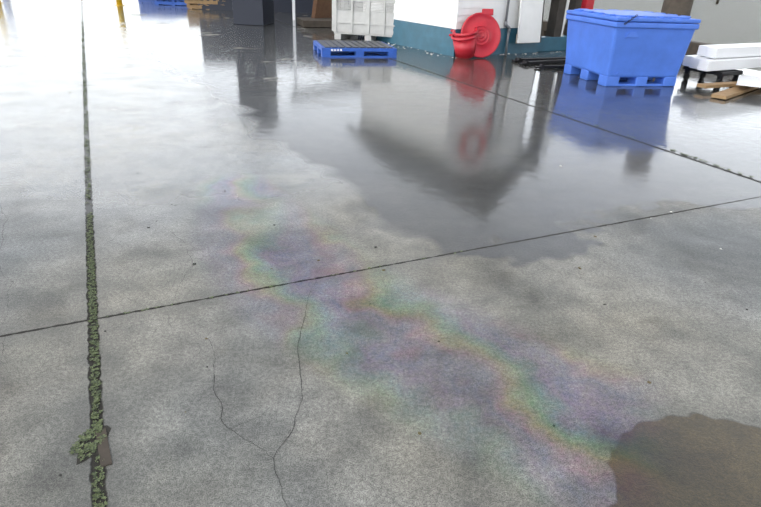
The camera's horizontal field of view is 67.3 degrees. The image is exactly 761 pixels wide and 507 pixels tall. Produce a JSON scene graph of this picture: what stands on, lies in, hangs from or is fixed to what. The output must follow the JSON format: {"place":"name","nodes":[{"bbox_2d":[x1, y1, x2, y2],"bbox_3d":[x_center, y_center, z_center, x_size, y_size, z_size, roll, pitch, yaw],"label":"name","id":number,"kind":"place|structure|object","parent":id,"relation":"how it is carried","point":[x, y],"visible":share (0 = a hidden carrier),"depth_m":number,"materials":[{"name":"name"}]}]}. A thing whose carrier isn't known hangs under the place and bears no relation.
{"place":"outdoors","nodes":[
{"label":"outdoors","id":0,"kind":"place"},
{"bbox_2d":[0,0,760,506],"bbox_3d":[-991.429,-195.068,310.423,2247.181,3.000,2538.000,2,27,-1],"label":"dock ground","id":1,"kind":"structure","parent":0,"point":[494,350],"depth_m":2.73,"materials":[{"name":"concrete"}]},
{"bbox_2d":[0,0,124,5],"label":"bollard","id":2,"kind":"object","parent":1,"relation":"on","point":[119,3],"visible":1,"depth_m":17.10,"materials":[{"name":"yellow metal"}]},
{"bbox_2d":[76,425,110,464],"bbox_3d":[-0.858,0.570,1.706,0.087,0.001,0.160,2,27,-1],"label":"weed","id":3,"kind":"object","parent":1,"relation":"on","point":[108,429],"visible":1,"depth_m":1.70,"materials":[{"name":"green plant"}]},
{"bbox_2d":[95,428,111,466],"bbox_3d":[-0.823,0.578,1.699,0.030,0.012,0.158,-12,30,-27],"label":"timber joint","id":4,"kind":"object","parent":1,"relation":"on","point":[104,453],"visible":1,"depth_m":1.68,"materials":[{"name":"wood"}]},
{"bbox_2d":[0,75,316,504],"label":"cracks","id":5,"kind":"object","parent":1,"relation":"on","point":[214,375],"visible":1,"depth_m":1.99,"materials":[{"name":"grey concrete"}]},
{"bbox_2d":[154,0,340,26],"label":"crate","id":6,"kind":"object","parent":1,"relation":"on","point":[321,16],"visible":0.77,"depth_m":14.04,"materials":[{"name":"brown wood"}]},
{"bbox_2d":[198,0,362,25],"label":"building","id":7,"kind":"structure","parent":1,"relation":"on","point":[254,12],"depth_m":13.55,"materials":[{"name":"metal"}]},
{"bbox_2d":[313,40,396,57],"bbox_3d":[-0.452,-3.466,9.658,1.232,0.153,1.004,-4,27,-14],"label":"blue pallet","id":8,"kind":"object","parent":1,"relation":"on","point":[327,48],"visible":1,"depth_m":9.36,"materials":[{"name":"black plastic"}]},
{"bbox_2d":[332,0,394,40],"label":"plastic crate","id":9,"kind":"object","parent":1,"relation":"on","point":[351,18],"visible":0.52,"depth_m":11.15,"materials":[{"name":"plastic"}]},
{"bbox_2d":[58,42,747,476],"bbox_3d":[0.806,-1.988,6.969,6.269,0.019,12.102,16,29,25],"label":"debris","id":10,"kind":"object","parent":1,"relation":"on","point":[376,246],"visible":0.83,"depth_m":2.76,"materials":[{"name":"black"}]},
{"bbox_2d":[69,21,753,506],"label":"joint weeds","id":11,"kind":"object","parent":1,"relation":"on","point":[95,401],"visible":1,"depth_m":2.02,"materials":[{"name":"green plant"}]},
{"bbox_2d":[362,0,537,56],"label":"wall","id":12,"kind":"structure","parent":1,"relation":"on","point":[427,25],"depth_m":10.17,"materials":[{"name":"white paint"}]},
{"bbox_2d":[449,9,500,58],"bbox_3d":[1.607,-3.663,9.565,0.884,0.787,0.474,1,27,-2],"label":"red lid and tubs","id":13,"kind":"object","parent":1,"relation":"on","point":[479,36],"visible":1,"depth_m":9.60,"materials":[{"name":"plastic"}]},
{"bbox_2d":[512,57,565,68],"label":"fork bars","id":14,"kind":"object","parent":1,"relation":"on","point":[533,61],"visible":0.9,"depth_m":9.40,"materials":[{"name":"metal"}]},
{"bbox_2d":[542,0,714,54],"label":"quay rail and pilings","id":15,"kind":"object","parent":1,"relation":"on","point":[680,7],"depth_m":10.92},
{"bbox_2d":[564,8,700,86],"bbox_3d":[3.435,-2.926,8.085,1.235,0.895,1.305,-4,27,-12],"label":"plastic bin","id":16,"kind":"object","parent":1,"relation":"on","point":[607,48],"visible":1,"depth_m":7.63,"materials":[{"name":"plastic"}]},
{"bbox_2d":[682,43,760,99],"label":"pallets","id":17,"kind":"object","parent":1,"relation":"on","point":[720,61],"visible":1,"depth_m":8.05,"materials":[{"name":"white plastic"}]},
{"bbox_2d":[504,0,594,53],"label":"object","id":18,"kind":"object","parent":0,"point":[530,20],"visible":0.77,"depth_m":10.72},
{"bbox_2d":[543,0,760,70],"bbox_3d":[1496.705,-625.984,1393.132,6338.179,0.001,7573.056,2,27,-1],"label":"wall","id":19,"kind":"structure","parent":0,"point":[730,21],"depth_m":68.14,"materials":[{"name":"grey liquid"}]}
]}

